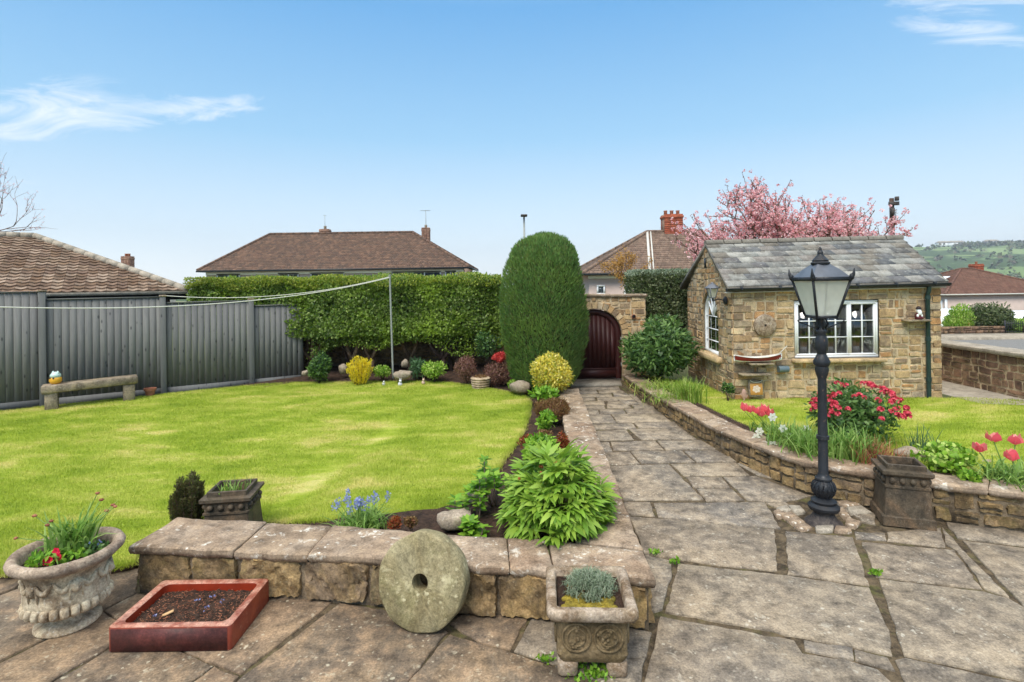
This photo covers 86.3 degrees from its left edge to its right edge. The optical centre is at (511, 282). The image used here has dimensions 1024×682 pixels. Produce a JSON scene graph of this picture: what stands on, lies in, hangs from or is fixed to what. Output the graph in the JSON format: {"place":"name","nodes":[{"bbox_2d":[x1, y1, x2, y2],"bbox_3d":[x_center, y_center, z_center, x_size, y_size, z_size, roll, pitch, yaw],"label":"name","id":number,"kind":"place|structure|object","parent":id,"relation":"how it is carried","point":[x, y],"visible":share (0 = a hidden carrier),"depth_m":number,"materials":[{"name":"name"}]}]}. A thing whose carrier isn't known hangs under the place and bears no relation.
{"place":"outdoors","nodes":[
{"label":"outdoors","id":0,"kind":"place"},
{"bbox_2d":[0,456,505,578],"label":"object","id":1,"kind":"structure","parent":0,"point":[123,570],"depth_m":4.82,"materials":[{"name":"soil"}]},
{"bbox_2d":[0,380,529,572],"bbox_3d":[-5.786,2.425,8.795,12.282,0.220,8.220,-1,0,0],"label":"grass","id":2,"kind":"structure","parent":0,"point":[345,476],"depth_m":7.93,"materials":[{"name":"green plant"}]},
{"bbox_2d":[0,379,532,577],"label":"lawn","id":3,"kind":"structure","parent":0,"point":[309,488],"depth_m":7.64,"materials":[{"name":"green plant"}]},
{"bbox_2d":[41,374,137,409],"bbox_3d":[-8.326,2.167,10.816,1.511,0.520,0.340,-1,0,-37],"label":"stone bench","id":4,"kind":"object","parent":3,"relation":"on","point":[50,392],"visible":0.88,"depth_m":10.67,"materials":[{"name":"beige stone"}]},
{"bbox_2d":[471,374,490,388],"bbox_3d":[-0.687,2.150,11.950,0.438,0.321,0.438,-1,0,0],"label":"ribbed pot","id":5,"kind":"object","parent":3,"relation":"on","point":[480,381],"visible":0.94,"depth_m":11.80,"materials":[{"name":"beige stone"}]},
{"bbox_2d":[0,567,594,681],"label":"terrace paving","id":6,"kind":"structure","parent":0,"point":[340,642],"depth_m":3.73,"materials":[{"name":"grey stone"}]},
{"bbox_2d":[3,527,125,638],"bbox_3d":[-3.340,2.261,4.102,0.714,0.572,0.716,-1,0,0],"label":"stone urn","id":7,"kind":"object","parent":6,"relation":"on","point":[63,599],"visible":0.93,"depth_m":3.92,"materials":[{"name":"stone"}]},
{"bbox_2d":[24,546,88,567],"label":"primula","id":8,"kind":"object","parent":7,"relation":"in","point":[33,560],"visible":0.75,"depth_m":3.96,"materials":[{"name":"green plant"}]},
{"bbox_2d":[13,492,117,564],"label":"daffodil leaves","id":9,"kind":"object","parent":7,"relation":"in","point":[81,535],"visible":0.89,"depth_m":4.14,"materials":[{"name":"green plant"}]},
{"bbox_2d":[79,539,110,556],"bbox_3d":[-3.138,2.011,4.125,0.205,0.157,0.196,-1,0,0],"label":"pansy","id":10,"kind":"object","parent":7,"relation":"in","point":[94,547],"visible":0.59,"depth_m":4.11,"materials":[{"name":"green plant"}]},
{"bbox_2d":[109,579,268,651],"bbox_3d":[-2.356,2.445,4.053,0.850,0.169,0.613,-1,0,0],"label":"glazed trough","id":11,"kind":"object","parent":6,"relation":"on","point":[214,615],"visible":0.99,"depth_m":3.95,"materials":[{"name":"ceramic"}]},
{"bbox_2d":[379,529,469,632],"bbox_3d":[-0.650,2.194,4.041,0.673,0.683,0.292,-1,0,14],"label":"millstone","id":12,"kind":"object","parent":6,"relation":"on","point":[412,602],"visible":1,"depth_m":3.97,"materials":[{"name":"grey stone"}]},
{"bbox_2d":[135,364,575,565],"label":"soil ground","id":13,"kind":"structure","parent":0,"point":[427,518],"depth_m":6.85,"materials":[{"name":"brown soil"}]},
{"bbox_2d":[167,470,205,521],"bbox_3d":[-3.141,2.156,5.282,0.291,0.659,0.292,-1,0,15],"label":"conifer","id":14,"kind":"object","parent":13,"relation":"on","point":[183,503],"visible":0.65,"depth_m":5.23,"materials":[{"name":"green plant"}]},
{"bbox_2d":[199,478,264,521],"bbox_3d":[-2.725,2.247,5.340,0.482,0.543,0.460,-1,0,-8],"label":"planter","id":15,"kind":"object","parent":13,"relation":"on","point":[242,504],"visible":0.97,"depth_m":5.17,"materials":[{"name":"stone"}]},
{"bbox_2d":[214,474,251,494],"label":"daffodil shoots","id":16,"kind":"object","parent":15,"relation":"on","point":[226,487],"visible":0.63,"depth_m":5.34,"materials":[{"name":"green plant"}]},
{"bbox_2d":[306,350,332,382],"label":"evergreen bush","id":17,"kind":"object","parent":13,"relation":"on","point":[319,367],"visible":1,"depth_m":12.61,"materials":[{"name":"green plant"}]},
{"bbox_2d":[183,271,507,373],"bbox_3d":[-4.039,1.039,14.076,8.176,2.679,2.161,-1,0,0],"label":"privet hedge","id":18,"kind":"object","parent":13,"relation":"on","point":[440,310],"visible":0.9,"depth_m":13.30,"materials":[{"name":"green plant"}]},
{"bbox_2d":[320,488,394,529],"bbox_3d":[-1.405,2.107,5.079,0.802,0.350,0.837,-1,0,0],"label":"bluebell clump","id":19,"kind":"object","parent":13,"relation":"on","point":[365,518],"visible":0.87,"depth_m":5.02,"materials":[{"name":"blue plant"}]},
{"bbox_2d":[346,355,373,384],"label":"golden bush","id":20,"kind":"object","parent":13,"relation":"on","point":[360,371],"visible":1,"depth_m":12.46,"materials":[{"name":"yellow plant"}]},
{"bbox_2d":[373,364,390,380],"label":"green bush","id":21,"kind":"object","parent":13,"relation":"on","point":[381,371],"visible":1,"depth_m":12.73,"materials":[{"name":"green plant"}]},
{"bbox_2d":[388,275,393,377],"bbox_3d":[-2.886,1.113,13.071,0.100,2.616,0.060,-1,0,0],"label":"washing line post","id":22,"kind":"object","parent":13,"relation":"on","point":[391,328],"visible":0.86,"depth_m":13.05,"materials":[{"name":"metal"}]},
{"bbox_2d":[0,278,386,308],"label":"washing line","id":23,"kind":"object","parent":22,"relation":"attached to","point":[176,305],"visible":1,"depth_m":9.28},
{"bbox_2d":[166,277,387,297],"bbox_3d":[-5.279,0.099,12.473,4.869,0.445,0.015,-1,0,-14],"label":"washing line","id":24,"kind":"object","parent":22,"relation":"attached to","point":[273,295],"visible":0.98,"depth_m":12.38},
{"bbox_2d":[386,515,401,529],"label":"orange seedling","id":25,"kind":"object","parent":13,"relation":"on","point":[394,522],"visible":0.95,"depth_m":4.84,"materials":[{"name":"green plant"}]},
{"bbox_2d":[403,515,417,531],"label":"orange seedling","id":26,"kind":"object","parent":13,"relation":"on","point":[410,522],"visible":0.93,"depth_m":4.82,"materials":[{"name":"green plant"}]},
{"bbox_2d":[408,356,425,379],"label":"bluegreen bush","id":27,"kind":"object","parent":13,"relation":"on","point":[416,365],"visible":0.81,"depth_m":12.82,"materials":[{"name":"green plant"}]},
{"bbox_2d":[421,359,447,381],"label":"pale edged bush","id":28,"kind":"object","parent":13,"relation":"on","point":[431,369],"visible":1,"depth_m":12.55,"materials":[{"name":"green plant"}]},
{"bbox_2d":[437,508,470,530],"bbox_3d":[-0.522,2.161,4.977,0.324,0.180,0.262,-1,0,0],"label":"garden rock","id":29,"kind":"object","parent":13,"relation":"on","point":[450,520],"visible":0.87,"depth_m":4.88,"materials":[{"name":"stone"}]},
{"bbox_2d":[453,354,476,383],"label":"purple bush","id":30,"kind":"object","parent":13,"relation":"on","point":[465,367],"visible":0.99,"depth_m":12.25,"materials":[{"name":"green plant"}]},
{"bbox_2d":[445,474,487,520],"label":"hydrangea","id":31,"kind":"object","parent":13,"relation":"on","point":[479,505],"visible":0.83,"depth_m":5.19,"materials":[{"name":"green plant"}]},
{"bbox_2d":[457,514,492,536],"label":"leafy plant","id":32,"kind":"object","parent":13,"relation":"on","point":[469,526],"visible":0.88,"depth_m":4.83,"materials":[{"name":"green plant"}]},
{"bbox_2d":[474,330,501,368],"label":"laurel bush","id":33,"kind":"object","parent":13,"relation":"on","point":[485,347],"visible":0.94,"depth_m":13.04,"materials":[{"name":"green plant"}]},
{"bbox_2d":[475,454,511,506],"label":"hydrangea","id":34,"kind":"object","parent":13,"relation":"on","point":[492,479],"visible":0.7,"depth_m":5.47,"materials":[{"name":"green plant"}]},
{"bbox_2d":[483,359,517,385],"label":"copper bush","id":35,"kind":"object","parent":13,"relation":"on","point":[502,377],"visible":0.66,"depth_m":12.07,"materials":[{"name":"brown plant"}]},
{"bbox_2d":[509,380,530,393],"bbox_3d":[0.163,2.125,11.087,0.403,0.319,0.409,-1,0,-10],"label":"garden rock","id":36,"kind":"object","parent":13,"relation":"on","point":[520,386],"visible":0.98,"depth_m":10.95,"materials":[{"name":"stone"}]},
{"bbox_2d":[520,432,558,467],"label":"lime plant","id":37,"kind":"object","parent":13,"relation":"on","point":[531,439],"visible":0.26,"depth_m":6.33,"materials":[{"name":"green plant"}]},
{"bbox_2d":[527,384,559,401],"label":"bergenia plant","id":38,"kind":"object","parent":13,"relation":"on","point":[545,392],"visible":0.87,"depth_m":10.02,"materials":[{"name":"green plant"}]},
{"bbox_2d":[498,231,589,387],"bbox_3d":[0.687,0.622,11.765,2.014,3.537,2.039,-1,0,0],"label":"clipped conifer","id":39,"kind":"object","parent":13,"relation":"on","point":[540,303],"visible":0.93,"depth_m":11.11,"materials":[{"name":"green plant"}]},
{"bbox_2d":[535,408,557,430],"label":"leafy seedling","id":40,"kind":"object","parent":13,"relation":"on","point":[545,419],"visible":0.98,"depth_m":8.21,"materials":[{"name":"green plant"}]},
{"bbox_2d":[528,351,575,391],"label":"golden variegated bush","id":41,"kind":"object","parent":13,"relation":"on","point":[553,370],"visible":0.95,"depth_m":10.30,"materials":[{"name":"yellow plant"}]},
{"bbox_2d":[533,397,570,424],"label":"bronze heather","id":42,"kind":"object","parent":13,"relation":"on","point":[559,407],"visible":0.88,"depth_m":8.80,"materials":[{"name":"brown plant"}]},
{"bbox_2d":[494,437,622,554],"bbox_3d":[0.390,1.833,4.931,1.170,0.865,1.255,-1,0,33],"label":"peony plant","id":43,"kind":"object","parent":13,"relation":"on","point":[544,494],"visible":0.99,"depth_m":4.66,"materials":[{"name":"green plant"}]},
{"bbox_2d":[0,0,1023,284],"label":"sky","id":44,"kind":"structure","parent":0,"point":[173,136],"materials":[{"name":"blue"}]},
{"bbox_2d":[0,378,1023,681],"bbox_3d":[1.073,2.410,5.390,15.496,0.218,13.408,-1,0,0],"label":"patio paving","id":45,"kind":"structure","parent":0,"point":[976,631],"depth_m":4.42,"materials":[{"name":"grey stone"}]},
{"bbox_2d":[128,389,655,629],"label":"garden wall","id":46,"kind":"structure","parent":45,"relation":"on","point":[337,564],"depth_m":4.37,"materials":[{"name":"stone"}]},
{"bbox_2d":[565,662,614,681],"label":"creeping weed","id":47,"kind":"object","parent":45,"relation":"on","point":[594,673],"visible":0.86,"depth_m":3.44,"materials":[{"name":"green plant"}]},
{"bbox_2d":[546,565,638,677],"bbox_3d":[0.517,2.260,3.645,0.570,0.466,0.570,-1,0,3],"label":"square stone planter","id":48,"kind":"object","parent":45,"relation":"on","point":[593,634],"visible":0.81,"depth_m":3.42,"materials":[{"name":"stone"}]},
{"bbox_2d":[561,564,620,607],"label":"dianthus plant","id":49,"kind":"object","parent":48,"relation":"in","point":[591,578],"visible":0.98,"depth_m":3.59,"materials":[{"name":"green plant"}]},
{"bbox_2d":[577,294,647,379],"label":"gate wall","id":50,"kind":"structure","parent":45,"relation":"on","point":[627,312],"depth_m":12.77,"materials":[{"name":"stone"}]},
{"bbox_2d":[572,309,621,378],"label":"garden gate","id":51,"kind":"structure","parent":50,"relation":"attached to","point":[602,356],"depth_m":12.86,"materials":[{"name":"brown wood"}]},
{"bbox_2d":[788,247,854,529],"bbox_3d":[3.195,1.054,5.628,0.492,2.864,0.459,-1,0,0],"label":"lamp post","id":52,"kind":"object","parent":45,"relation":"on","point":[821,284],"visible":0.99,"depth_m":5.57,"materials":[{"name":"metal"}]},
{"bbox_2d":[622,374,1023,531],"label":"curved garden wall","id":53,"kind":"structure","parent":45,"relation":"on","point":[956,499],"depth_m":6.19,"materials":[{"name":"stone"}]},
{"bbox_2d":[815,525,833,533],"bbox_3d":[3.123,2.454,5.442,0.248,0.046,0.102,-1,0,-3],"label":"stone sett","id":54,"kind":"object","parent":45,"relation":"on","point":[822,529],"visible":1,"depth_m":5.40,"materials":[{"name":"stone"}]},
{"bbox_2d":[847,505,871,515],"bbox_3d":[3.702,2.445,5.870,0.235,0.048,0.194,-1,0,0],"label":"stone sett","id":55,"kind":"object","parent":45,"relation":"on","point":[858,509],"visible":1,"depth_m":5.81,"materials":[{"name":"stone"}]},
{"bbox_2d":[870,455,936,530],"bbox_3d":[4.034,2.140,5.655,0.464,0.608,0.443,-1,0,19],"label":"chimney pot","id":56,"kind":"object","parent":45,"relation":"on","point":[901,495],"visible":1,"depth_m":5.50,"materials":[{"name":"stone"}]},
{"bbox_2d":[137,245,1023,582],"bbox_3d":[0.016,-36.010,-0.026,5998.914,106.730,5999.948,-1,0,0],"label":"ground","id":57,"kind":"structure","parent":0,"point":[947,261],"depth_m":728.43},
{"bbox_2d":[0,155,51,231],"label":"bare tree","id":58,"kind":"object","parent":57,"relation":"on","point":[3,186],"visible":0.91,"depth_m":18.65,"materials":[{"name":"plant"}]},
{"bbox_2d":[0,232,188,400],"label":"neighbour bungalow","id":59,"kind":"object","parent":57,"relation":"on","point":[55,269],"visible":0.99,"depth_m":13.10,"materials":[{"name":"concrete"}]},
{"bbox_2d":[120,254,175,301],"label":"house","id":60,"kind":"structure","parent":57,"relation":"on","point":[128,259],"depth_m":39.76,"materials":[{"name":"brick"}]},
{"bbox_2d":[0,290,302,410],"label":"panel fence","id":61,"kind":"object","parent":57,"relation":"on","point":[231,342],"visible":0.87,"depth_m":11.68,"materials":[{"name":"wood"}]},
{"bbox_2d":[196,210,478,277],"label":"semi detached house","id":62,"kind":"structure","parent":57,"relation":"on","point":[325,250],"depth_m":33.30,"materials":[{"name":"tile"}]},
{"bbox_2d":[259,338,513,366],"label":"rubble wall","id":63,"kind":"structure","parent":57,"relation":"on","point":[383,356],"depth_m":14.95,"materials":[{"name":"stone"}]},
{"bbox_2d":[598,245,657,288],"bbox_3d":[3.627,0.722,16.975,1.892,3.856,1.417,-1,0,0],"label":"tree","id":64,"kind":"object","parent":57,"relation":"on","point":[615,265],"visible":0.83,"depth_m":16.92,"materials":[{"name":"brown plant"}]},
{"bbox_2d":[578,210,710,309],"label":"hipped house","id":65,"kind":"structure","parent":57,"relation":"on","point":[662,249],"depth_m":25.55,"materials":[{"name":"brown tile"}]},
{"bbox_2d":[623,267,688,331],"bbox_3d":[3.801,0.923,13.887,1.851,2.663,1.622,-1,0,0],"label":"dark hedge","id":66,"kind":"object","parent":57,"relation":"on","point":[666,294],"visible":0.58,"depth_m":13.28,"materials":[{"name":"green plant"}]},
{"bbox_2d":[669,169,917,260],"bbox_3d":[8.330,-0.458,17.130,6.557,6.483,5.788,-1,0,17],"label":"cherry tree","id":67,"kind":"object","parent":57,"relation":"on","point":[759,222],"visible":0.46,"depth_m":16.16,"materials":[{"name":"pink plant"}]},
{"bbox_2d":[888,196,898,234],"bbox_3d":[16.754,-0.352,23.949,0.420,6.837,0.339,-1,0,0],"label":"telegraph pole","id":68,"kind":"object","parent":57,"relation":"on","point":[892,202],"visible":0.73,"depth_m":23.85,"materials":[{"name":"grey"}]},
{"bbox_2d":[941,301,976,326],"bbox_3d":[22.811,1.847,27.946,1.382,1.828,1.394,-1,0,0],"label":"golden conifer","id":69,"kind":"object","parent":57,"relation":"on","point":[960,318],"visible":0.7,"depth_m":27.70,"materials":[{"name":"green plant"}]},
{"bbox_2d":[915,239,1023,278],"bbox_3d":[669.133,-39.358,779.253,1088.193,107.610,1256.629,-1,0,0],"label":"woodland","id":70,"kind":"object","parent":57,"relation":"on","point":[989,243],"visible":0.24,"depth_m":853.83,"materials":[{"name":"green plant"}]},
{"bbox_2d":[940,262,1023,309],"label":"bungalow","id":71,"kind":"object","parent":57,"relation":"on","point":[974,283],"visible":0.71,"depth_m":40.75,"materials":[{"name":"tile"}]},
{"bbox_2d":[941,325,1023,333],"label":"garden wall","id":72,"kind":"structure","parent":57,"relation":"on","point":[969,329],"depth_m":26.99,"materials":[{"name":"stone"}]},
{"bbox_2d":[969,301,1015,332],"bbox_3d":[24.634,1.841,28.205,1.895,1.979,2.121,-1,0,-29],"label":"round evergreen","id":73,"kind":"object","parent":57,"relation":"on","point":[992,314],"visible":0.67,"depth_m":27.68,"materials":[{"name":"green plant"}]},
{"bbox_2d":[571,379,621,386],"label":"gate threshold path","id":74,"kind":"structure","parent":0,"point":[597,383],"depth_m":12.28,"materials":[{"name":"beige stone"}]},
{"bbox_2d":[640,375,996,478],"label":"flower bed soil","id":75,"kind":"structure","parent":0,"point":[729,419],"depth_m":8.54,"materials":[{"name":"brown soil"}]},
{"bbox_2d":[618,312,703,380],"bbox_3d":[3.216,1.407,11.762,1.803,1.570,1.426,-1,0,0],"label":"rhododendron bush","id":76,"kind":"object","parent":75,"relation":"on","point":[660,347],"visible":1,"depth_m":11.50,"materials":[{"name":"green plant"}]},
{"bbox_2d":[619,378,711,395],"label":"grassy plant","id":77,"kind":"object","parent":75,"relation":"on","point":[658,385],"visible":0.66,"depth_m":10.80,"materials":[{"name":"green plant"}]},
{"bbox_2d":[635,376,708,405],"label":"sedge clump","id":78,"kind":"object","parent":75,"relation":"on","point":[685,392],"visible":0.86,"depth_m":9.66,"materials":[{"name":"green plant"}]},
{"bbox_2d":[752,413,829,448],"bbox_3d":[3.621,1.929,7.122,1.055,0.538,0.912,-1,0,42],"label":"daffodil clump","id":79,"kind":"object","parent":75,"relation":"on","point":[775,436],"visible":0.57,"depth_m":7.02,"materials":[{"name":"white plant"}]},
{"bbox_2d":[778,418,846,460],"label":"daffodil leaves","id":80,"kind":"object","parent":75,"relation":"on","point":[806,444],"visible":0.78,"depth_m":6.65,"materials":[{"name":"green plant"}]},
{"bbox_2d":[809,420,903,464],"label":"daffodil leaves","id":81,"kind":"object","parent":75,"relation":"on","point":[844,451],"visible":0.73,"depth_m":6.38,"materials":[{"name":"green plant"}]},
{"bbox_2d":[834,431,911,464],"bbox_3d":[4.202,1.951,6.334,0.723,0.320,0.746,-1,0,18],"label":"dried plant","id":82,"kind":"object","parent":75,"relation":"on","point":[885,450],"visible":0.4,"depth_m":6.25,"materials":[{"name":"plant"}]},
{"bbox_2d":[910,439,977,474],"bbox_3d":[4.861,1.951,6.104,0.708,0.373,0.587,-1,0,-33],"label":"ladys mantle","id":83,"kind":"object","parent":75,"relation":"on","point":[949,457],"visible":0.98,"depth_m":6.01,"materials":[{"name":"green plant"}]},
{"bbox_2d":[956,467,982,482],"bbox_3d":[4.772,2.039,5.705,0.232,0.196,0.264,-1,0,38],"label":"ladys mantle","id":84,"kind":"object","parent":75,"relation":"on","point":[965,474],"visible":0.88,"depth_m":5.65,"materials":[{"name":"green plant"}]},
{"bbox_2d":[969,442,1014,477],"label":"tulip","id":85,"kind":"object","parent":75,"relation":"on","point":[978,447],"visible":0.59,"depth_m":5.78,"materials":[{"name":"pink plant"}]},
{"bbox_2d":[967,458,1023,491],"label":"strap leaved plant","id":86,"kind":"object","parent":75,"relation":"on","point":[990,476],"visible":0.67,"depth_m":5.65,"materials":[{"name":"green plant"}]},
{"bbox_2d":[975,430,1023,473],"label":"tulip","id":87,"kind":"object","parent":75,"relation":"on","point":[995,437],"visible":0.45,"depth_m":5.78,"materials":[{"name":"pink plant"}]},
{"bbox_2d":[981,434,1023,479],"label":"tulip","id":88,"kind":"object","parent":75,"relation":"on","point":[1015,439],"visible":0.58,"depth_m":5.63,"materials":[{"name":"pink plant"}]},
{"bbox_2d":[997,448,1023,485],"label":"tulip","id":89,"kind":"object","parent":75,"relation":"on","point":[1011,454],"visible":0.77,"depth_m":5.53,"materials":[{"name":"pink plant"}]},
{"bbox_2d":[651,377,1023,475],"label":"lawn beside shed","id":90,"kind":"structure","parent":0,"point":[932,423],"depth_m":8.37,"materials":[{"name":"green plant"}]},
{"bbox_2d":[721,381,735,400],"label":"ivy plant","id":91,"kind":"object","parent":90,"relation":"on","point":[730,387],"visible":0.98,"depth_m":9.77,"materials":[{"name":"green plant"}]},
{"bbox_2d":[740,402,778,432],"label":"tulip clump","id":92,"kind":"object","parent":90,"relation":"on","point":[762,410],"visible":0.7,"depth_m":7.79,"materials":[{"name":"pink plant"}]},
{"bbox_2d":[680,235,951,399],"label":"stone shed","id":93,"kind":"structure","parent":90,"relation":"on","point":[875,339],"depth_m":9.93,"materials":[{"name":"stone"}]},
{"bbox_2d":[705,296,718,355],"bbox_3d":[4.132,0.811,11.199,0.070,1.262,1.000,-1,0,3],"label":"arched window","id":94,"kind":"structure","parent":93,"relation":"in","point":[711,319],"depth_m":11.33,"materials":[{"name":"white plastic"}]},
{"bbox_2d":[705,282,727,304],"bbox_3d":[3.768,0.194,10.122,0.410,0.430,0.300,-1,0,0],"label":"wall lantern","id":95,"kind":"object","parent":93,"relation":"attached to","point":[712,288],"depth_m":10.08,"materials":[{"name":"black paint"}]},
{"bbox_2d":[748,380,763,396],"bbox_3d":[4.386,1.890,9.816,0.270,0.311,0.071,-1,0,0],"label":"flower plaque","id":96,"kind":"object","parent":93,"relation":"attached to","point":[755,388],"visible":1,"depth_m":9.79,"materials":[{"name":"ceramic"}]},
{"bbox_2d":[746,362,774,367],"bbox_3d":[4.447,1.479,9.800,0.420,0.098,0.260,-1,0,0],"label":"stone shelf","id":97,"kind":"object","parent":93,"relation":"attached to","point":[763,364],"visible":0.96,"depth_m":9.77,"materials":[{"name":"beige stone"}]},
{"bbox_2d":[733,346,786,361],"bbox_3d":[4.454,1.269,9.780,0.949,0.286,0.190,-1,0,0],"label":"model boat","id":98,"kind":"object","parent":97,"relation":"on","point":[765,358],"visible":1,"depth_m":9.73,"materials":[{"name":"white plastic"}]},
{"bbox_2d":[753,314,775,335],"bbox_3d":[4.580,0.766,9.890,0.402,0.400,0.060,-1,0,0],"label":"grindstone","id":99,"kind":"object","parent":93,"relation":"attached to","point":[769,322],"visible":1,"depth_m":9.86,"materials":[{"name":"stone"}]},
{"bbox_2d":[794,300,877,357],"bbox_3d":[5.896,0.837,9.969,1.525,1.041,0.072,-1,0,0],"label":"window","id":100,"kind":"structure","parent":93,"relation":"in","point":[855,309],"depth_m":9.95,"materials":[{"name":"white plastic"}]},
{"bbox_2d":[803,376,911,440],"bbox_3d":[4.625,1.728,7.337,1.251,0.882,1.218,-1,0,0],"label":"red rhododendron","id":101,"kind":"object","parent":90,"relation":"on","point":[861,408],"visible":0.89,"depth_m":7.09,"materials":[{"name":"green plant"}]},
{"bbox_2d":[893,446,925,457],"bbox_3d":[4.800,2.063,6.605,0.385,0.180,0.259,-1,0,0],"label":"garden rock","id":102,"kind":"object","parent":90,"relation":"on","point":[914,449],"visible":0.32,"depth_m":6.54,"materials":[{"name":"stone"}]},
{"bbox_2d":[886,424,948,448],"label":"daffodil leaves","id":103,"kind":"object","parent":90,"relation":"on","point":[920,441],"visible":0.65,"depth_m":6.73,"materials":[{"name":"green plant"}]},
{"bbox_2d":[941,339,1023,398],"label":"boundary wall","id":104,"kind":"structure","parent":90,"relation":"on","point":[996,369],"depth_m":10.41,"materials":[{"name":"stone"}]},
{"bbox_2d":[941,333,1023,339],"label":"pavement","id":105,"kind":"structure","parent":0,"point":[981,336],"depth_m":25.46,"materials":[{"name":"concrete"}]},
{"bbox_2d":[942,380,1023,404],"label":"side path","id":106,"kind":"structure","parent":0,"point":[954,389],"depth_m":10.08,"materials":[{"name":"concrete"}]},
{"bbox_2d":[953,339,1023,348],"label":"road","id":107,"kind":"structure","parent":0,"point":[1014,343],"depth_m":24.03,"materials":[{"name":"grey asphalt"}]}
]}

